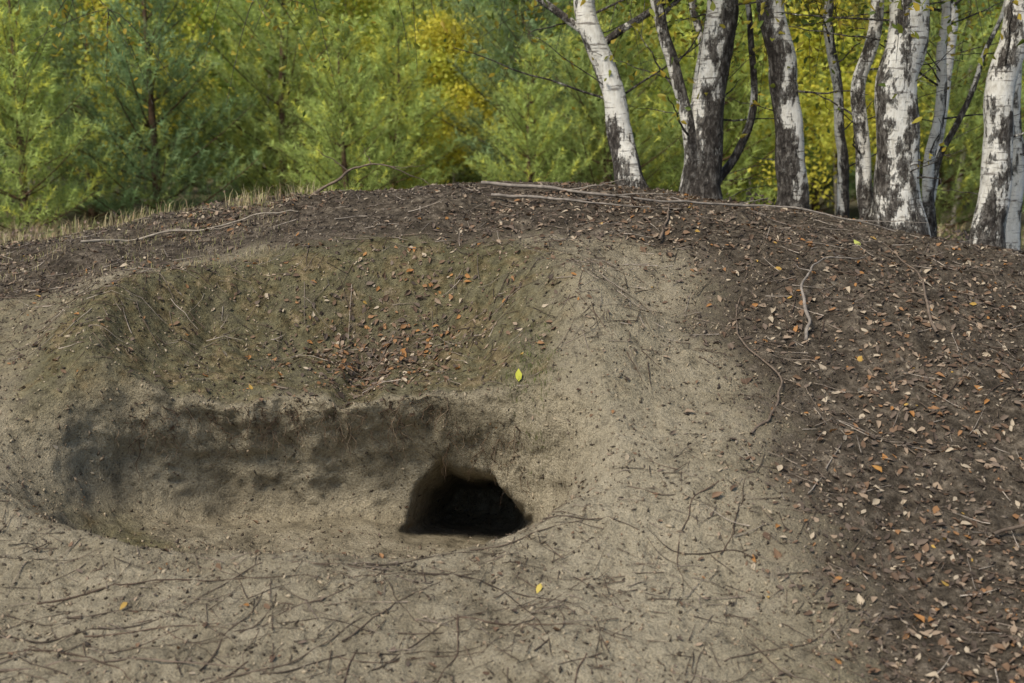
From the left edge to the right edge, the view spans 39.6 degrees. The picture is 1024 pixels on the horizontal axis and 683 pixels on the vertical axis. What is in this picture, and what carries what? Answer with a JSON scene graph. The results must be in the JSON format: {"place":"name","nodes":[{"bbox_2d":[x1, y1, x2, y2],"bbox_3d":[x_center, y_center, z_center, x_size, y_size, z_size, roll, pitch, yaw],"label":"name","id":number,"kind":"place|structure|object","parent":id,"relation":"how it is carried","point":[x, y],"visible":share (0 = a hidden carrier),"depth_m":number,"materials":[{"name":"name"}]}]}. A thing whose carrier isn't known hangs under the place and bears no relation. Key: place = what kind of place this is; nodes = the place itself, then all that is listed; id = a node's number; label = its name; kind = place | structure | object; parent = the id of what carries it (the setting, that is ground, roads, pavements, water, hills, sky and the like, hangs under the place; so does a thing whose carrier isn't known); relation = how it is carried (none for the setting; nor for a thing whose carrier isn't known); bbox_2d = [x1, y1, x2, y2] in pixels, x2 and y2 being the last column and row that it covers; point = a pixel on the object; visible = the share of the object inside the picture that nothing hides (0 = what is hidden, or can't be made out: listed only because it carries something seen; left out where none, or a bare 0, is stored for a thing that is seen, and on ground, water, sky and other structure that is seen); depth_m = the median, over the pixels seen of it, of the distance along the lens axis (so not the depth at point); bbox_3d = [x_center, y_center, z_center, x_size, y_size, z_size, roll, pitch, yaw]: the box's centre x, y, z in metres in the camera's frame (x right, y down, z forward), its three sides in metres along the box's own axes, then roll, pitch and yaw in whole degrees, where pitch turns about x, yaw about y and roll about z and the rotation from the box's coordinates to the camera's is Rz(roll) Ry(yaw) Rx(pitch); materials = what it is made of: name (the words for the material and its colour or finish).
{"place":"outdoors","nodes":[
{"label":"outdoors","id":0,"kind":"place"},
{"bbox_2d":[0,158,1023,682],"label":"ground","id":1,"kind":"structure","parent":0,"point":[224,496],"depth_m":5.07,"materials":[{"name":"soil"}]},
{"bbox_2d":[0,27,56,203],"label":"pine tree","id":2,"kind":"object","parent":1,"relation":"on","point":[4,157],"visible":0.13,"depth_m":15.68,"materials":[{"name":"green plant"}]},
{"bbox_2d":[0,0,118,238],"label":"pine tree","id":3,"kind":"object","parent":1,"relation":"on","point":[19,145],"visible":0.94,"depth_m":14.18,"materials":[{"name":"green plant"}]},
{"bbox_2d":[0,0,171,215],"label":"birch sapling","id":4,"kind":"object","parent":1,"relation":"on","point":[49,70],"visible":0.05,"depth_m":19.45,"materials":[{"name":"green plant"}]},
{"bbox_2d":[0,0,210,221],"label":"pine tree","id":5,"kind":"object","parent":1,"relation":"on","point":[63,66],"visible":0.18,"depth_m":17.94,"materials":[{"name":"green plant"}]},
{"bbox_2d":[0,643,245,671],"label":"fallen branch","id":6,"kind":"object","parent":1,"relation":"on","point":[9,670],"visible":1,"depth_m":3.80,"materials":[{"name":"brown wood"}]},
{"bbox_2d":[33,0,264,221],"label":"pine tree","id":7,"kind":"object","parent":1,"relation":"on","point":[156,194],"visible":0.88,"depth_m":15.12,"materials":[{"name":"green plant"}]},
{"bbox_2d":[50,0,258,214],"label":"birch sapling","id":8,"kind":"object","parent":1,"relation":"on","point":[96,5],"visible":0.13,"depth_m":17.51,"materials":[{"name":"green plant"}]},
{"bbox_2d":[5,0,359,107],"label":"birch tree","id":9,"kind":"object","parent":1,"relation":"on","point":[104,39],"visible":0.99,"depth_m":8.24,"materials":[{"name":"green plant"}]},
{"bbox_2d":[81,210,298,242],"bbox_3d":[-1.448,-0.519,6.428,0.960,0.144,0.105,-1,8,-9],"label":"fallen branch","id":10,"kind":"object","parent":1,"relation":"on","point":[118,240],"visible":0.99,"depth_m":6.45,"materials":[{"name":"brown wood"}]},
{"bbox_2d":[147,0,383,195],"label":"birch sapling","id":11,"kind":"object","parent":1,"relation":"on","point":[216,28],"visible":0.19,"depth_m":19.04,"materials":[{"name":"green plant"}]},
{"bbox_2d":[169,0,392,198],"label":"pine tree","id":12,"kind":"object","parent":1,"relation":"on","point":[257,134],"visible":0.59,"depth_m":16.02,"materials":[{"name":"green plant"}]},
{"bbox_2d":[116,394,529,503],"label":"hanging roots","id":13,"kind":"object","parent":1,"relation":"on","point":[300,406],"visible":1,"depth_m":5.18,"materials":[{"name":"brown wood"}]},
{"bbox_2d":[122,229,561,473],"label":"moss tufts","id":14,"kind":"object","parent":1,"relation":"on","point":[538,363],"visible":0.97,"depth_m":5.16,"materials":[{"name":"green plant"}]},
{"bbox_2d":[267,13,440,193],"bbox_3d":[-1.750,-2.173,14.477,1.582,2.338,1.720,6,10,38],"label":"pine tree","id":15,"kind":"object","parent":1,"relation":"on","point":[329,139],"visible":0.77,"depth_m":14.33,"materials":[{"name":"green plant"}]},
{"bbox_2d":[232,0,480,193],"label":"birch sapling","id":16,"kind":"object","parent":1,"relation":"on","point":[371,7],"visible":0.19,"depth_m":17.71,"materials":[{"name":"green plant"}]},
{"bbox_2d":[312,144,432,193],"bbox_3d":[-0.657,-0.817,6.775,0.586,0.244,0.113,-2,8,-12],"label":"fallen branch","id":17,"kind":"object","parent":1,"relation":"on","point":[334,181],"visible":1,"depth_m":6.77,"materials":[{"name":"brown wood"}]},
{"bbox_2d":[298,0,474,189],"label":"pine tree","id":18,"kind":"object","parent":1,"relation":"on","point":[413,112],"visible":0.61,"depth_m":15.59,"materials":[{"name":"green plant"}]},
{"bbox_2d":[354,0,543,184],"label":"pine tree","id":19,"kind":"object","parent":1,"relation":"on","point":[439,4],"visible":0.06,"depth_m":18.49,"materials":[{"name":"green plant"}]},
{"bbox_2d":[379,0,523,188],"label":"birch sapling","id":20,"kind":"object","parent":1,"relation":"on","point":[438,37],"visible":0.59,"depth_m":17.10,"materials":[{"name":"green plant"}]},
{"bbox_2d":[0,181,1023,682],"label":"twig litter","id":21,"kind":"object","parent":1,"relation":"on","point":[400,601],"visible":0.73,"depth_m":4.45,"materials":[{"name":"brown wood"}]},
{"bbox_2d":[0,0,1023,210],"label":"distant forest","id":22,"kind":"object","parent":1,"relation":"on","point":[204,17],"visible":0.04,"depth_m":20.78,"materials":[{"name":"green plant"}]},
{"bbox_2d":[0,175,1023,249],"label":"heather shrubs","id":23,"kind":"object","parent":1,"relation":"on","point":[958,231],"depth_m":8.47,"materials":[{"name":"brown plant"}]},
{"bbox_2d":[0,180,1023,682],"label":"leaf litter","id":24,"kind":"object","parent":1,"relation":"on","point":[944,640],"visible":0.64,"depth_m":5.37,"materials":[{"name":"brown plant"}]},
{"bbox_2d":[0,179,1023,682],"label":"soil crumbs","id":25,"kind":"object","parent":1,"relation":"on","point":[560,669],"visible":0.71,"depth_m":5.09,"materials":[{"name":"brown soil"}]},
{"bbox_2d":[407,0,626,184],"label":"pine tree","id":26,"kind":"object","parent":1,"relation":"on","point":[495,65],"visible":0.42,"depth_m":16.34,"materials":[{"name":"green plant"}]},
{"bbox_2d":[463,40,593,181],"bbox_3d":[0.197,-2.070,14.710,1.505,2.075,1.384,0,8,-1],"label":"pine tree","id":27,"kind":"object","parent":1,"relation":"on","point":[528,142],"visible":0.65,"depth_m":14.55,"materials":[{"name":"green plant"}]},
{"bbox_2d":[218,0,886,188],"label":"birch tree","id":28,"kind":"object","parent":1,"relation":"on","point":[621,135],"visible":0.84,"depth_m":7.44,"materials":[{"name":"green plant"}]},
{"bbox_2d":[469,0,661,178],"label":"birch sapling","id":29,"kind":"object","parent":1,"relation":"on","point":[559,21],"visible":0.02,"depth_m":19.49,"materials":[{"name":"green plant"}]},
{"bbox_2d":[491,193,678,208],"bbox_3d":[0.343,-0.636,6.445,0.873,0.067,0.182,2,8,15],"label":"fallen branch","id":30,"kind":"object","parent":1,"relation":"on","point":[529,196],"visible":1,"depth_m":6.44,"materials":[{"name":"brown wood"}]},
{"bbox_2d":[496,0,683,189],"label":"pine tree","id":31,"kind":"object","parent":1,"relation":"on","point":[605,162],"visible":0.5,"depth_m":15.06,"materials":[{"name":"green plant"}]},
{"bbox_2d":[330,0,950,210],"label":"birch tree","id":32,"kind":"object","parent":1,"relation":"on","point":[791,176],"visible":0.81,"depth_m":7.49,"materials":[{"name":"white plant"}]},
{"bbox_2d":[546,0,765,192],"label":"birch sapling","id":33,"kind":"object","parent":1,"relation":"on","point":[651,22],"visible":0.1,"depth_m":17.76,"materials":[{"name":"green plant"}]},
{"bbox_2d":[318,0,999,199],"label":"birch tree","id":34,"kind":"object","parent":1,"relation":"on","point":[705,173],"visible":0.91,"depth_m":7.49,"materials":[{"name":"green plant"}]},
{"bbox_2d":[654,201,669,240],"bbox_3d":[0.664,-0.532,6.241,0.066,0.153,0.531,0,8,3],"label":"fallen branch","id":35,"kind":"object","parent":1,"relation":"on","point":[662,232],"visible":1,"depth_m":6.16,"materials":[{"name":"brown wood"}]},
{"bbox_2d":[442,0,962,199],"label":"birch tree","id":36,"kind":"object","parent":1,"relation":"on","point":[694,13],"visible":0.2,"depth_m":9.41,"materials":[{"name":"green plant"}]},
{"bbox_2d":[639,0,831,204],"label":"pine tree","id":37,"kind":"object","parent":1,"relation":"on","point":[734,109],"visible":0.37,"depth_m":15.60,"materials":[{"name":"green plant"}]},
{"bbox_2d":[481,179,1023,255],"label":"fallen branch","id":38,"kind":"object","parent":1,"relation":"on","point":[573,190],"visible":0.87,"depth_m":6.64,"materials":[{"name":"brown wood"}]},
{"bbox_2d":[511,0,999,217],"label":"birch tree","id":39,"kind":"object","parent":1,"relation":"on","point":[842,206],"visible":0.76,"depth_m":7.88,"materials":[{"name":"white plant"}]},
{"bbox_2d":[736,273,782,434],"bbox_3d":[0.915,0.006,5.309,0.143,0.483,1.100,1,8,4],"label":"fallen branch","id":40,"kind":"object","parent":1,"relation":"on","point":[770,415],"visible":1,"depth_m":5.08,"materials":[{"name":"brown wood"}]},
{"bbox_2d":[653,0,871,203],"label":"birch sapling","id":41,"kind":"object","parent":1,"relation":"on","point":[757,177],"visible":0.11,"depth_m":17.44,"materials":[{"name":"green plant"}]},
{"bbox_2d":[726,0,881,211],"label":"pine tree","id":42,"kind":"object","parent":1,"relation":"on","point":[815,192],"visible":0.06,"depth_m":19.66,"materials":[{"name":"green plant"}]},
{"bbox_2d":[608,0,1023,237],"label":"birch tree","id":43,"kind":"object","parent":1,"relation":"on","point":[893,194],"visible":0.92,"depth_m":7.20,"materials":[{"name":"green plant"}]},
{"bbox_2d":[793,255,863,341],"bbox_3d":[1.205,-0.189,5.737,0.224,0.289,0.761,4,9,29],"label":"fallen branch","id":44,"kind":"object","parent":1,"relation":"on","point":[806,310],"visible":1,"depth_m":5.58,"materials":[{"name":"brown wood"}]},
{"bbox_2d":[748,0,963,214],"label":"birch sapling","id":45,"kind":"object","parent":1,"relation":"on","point":[824,123],"visible":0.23,"depth_m":15.06,"materials":[{"name":"birch bark"},{"name":"leaves"}]},
{"bbox_2d":[770,0,1018,236],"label":"birch tree","id":46,"kind":"object","parent":1,"relation":"on","point":[932,170],"visible":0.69,"depth_m":7.69,"materials":[{"name":"white plant"}]},
{"bbox_2d":[789,0,1023,200],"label":"birch tree","id":47,"kind":"object","parent":1,"relation":"on","point":[953,38],"visible":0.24,"depth_m":10.01,"materials":[{"name":"white plant"}]},
{"bbox_2d":[798,0,1023,249],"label":"birch tree","id":48,"kind":"object","parent":1,"relation":"on","point":[1013,232],"visible":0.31,"depth_m":8.29,"materials":[{"name":"white plant"}]},
{"bbox_2d":[885,244,938,333],"bbox_3d":[1.609,-0.224,5.743,0.107,0.295,0.759,1,8,6],"label":"fallen branch","id":49,"kind":"object","parent":1,"relation":"on","point":[929,314],"visible":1,"depth_m":5.62,"materials":[{"name":"brown wood"}]},
{"bbox_2d":[818,0,1023,226],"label":"birch sapling","id":50,"kind":"object","parent":1,"relation":"on","point":[977,27],"visible":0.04,"depth_m":17.88,"materials":[{"name":"plant"}]},
{"bbox_2d":[848,0,1023,230],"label":"pine tree","id":51,"kind":"object","parent":1,"relation":"on","point":[958,105],"visible":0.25,"depth_m":15.56,"materials":[{"name":"bark"},{"name":"leaves"}]},
{"bbox_2d":[925,0,1023,248],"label":"birch tree","id":52,"kind":"object","parent":1,"relation":"on","point":[989,222],"visible":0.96,"depth_m":7.12,"materials":[{"name":"white plant"}]},
{"bbox_2d":[967,70,1023,131],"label":"pine tree","id":53,"kind":"object","parent":1,"relation":"on","point":[982,103],"visible":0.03,"depth_m":16.51,"materials":[{"name":"green plant"}]},
{"bbox_2d":[992,524,1023,535],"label":"fallen branch","id":54,"kind":"object","parent":1,"relation":"on","point":[1008,529],"visible":1,"depth_m":4.46,"materials":[{"name":"brown wood"}]},
{"bbox_2d":[1021,63,1023,211],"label":"pine tree","id":55,"kind":"object","parent":1,"relation":"on","point":[1023,116],"visible":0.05,"depth_m":15.17,"materials":[{"name":"green plant"}]},
{"bbox_2d":[0,175,1023,291],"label":"dry grass","id":56,"kind":"structure","parent":0,"point":[252,201],"depth_m":7.01,"materials":[{"name":"beige plant"}]}
]}

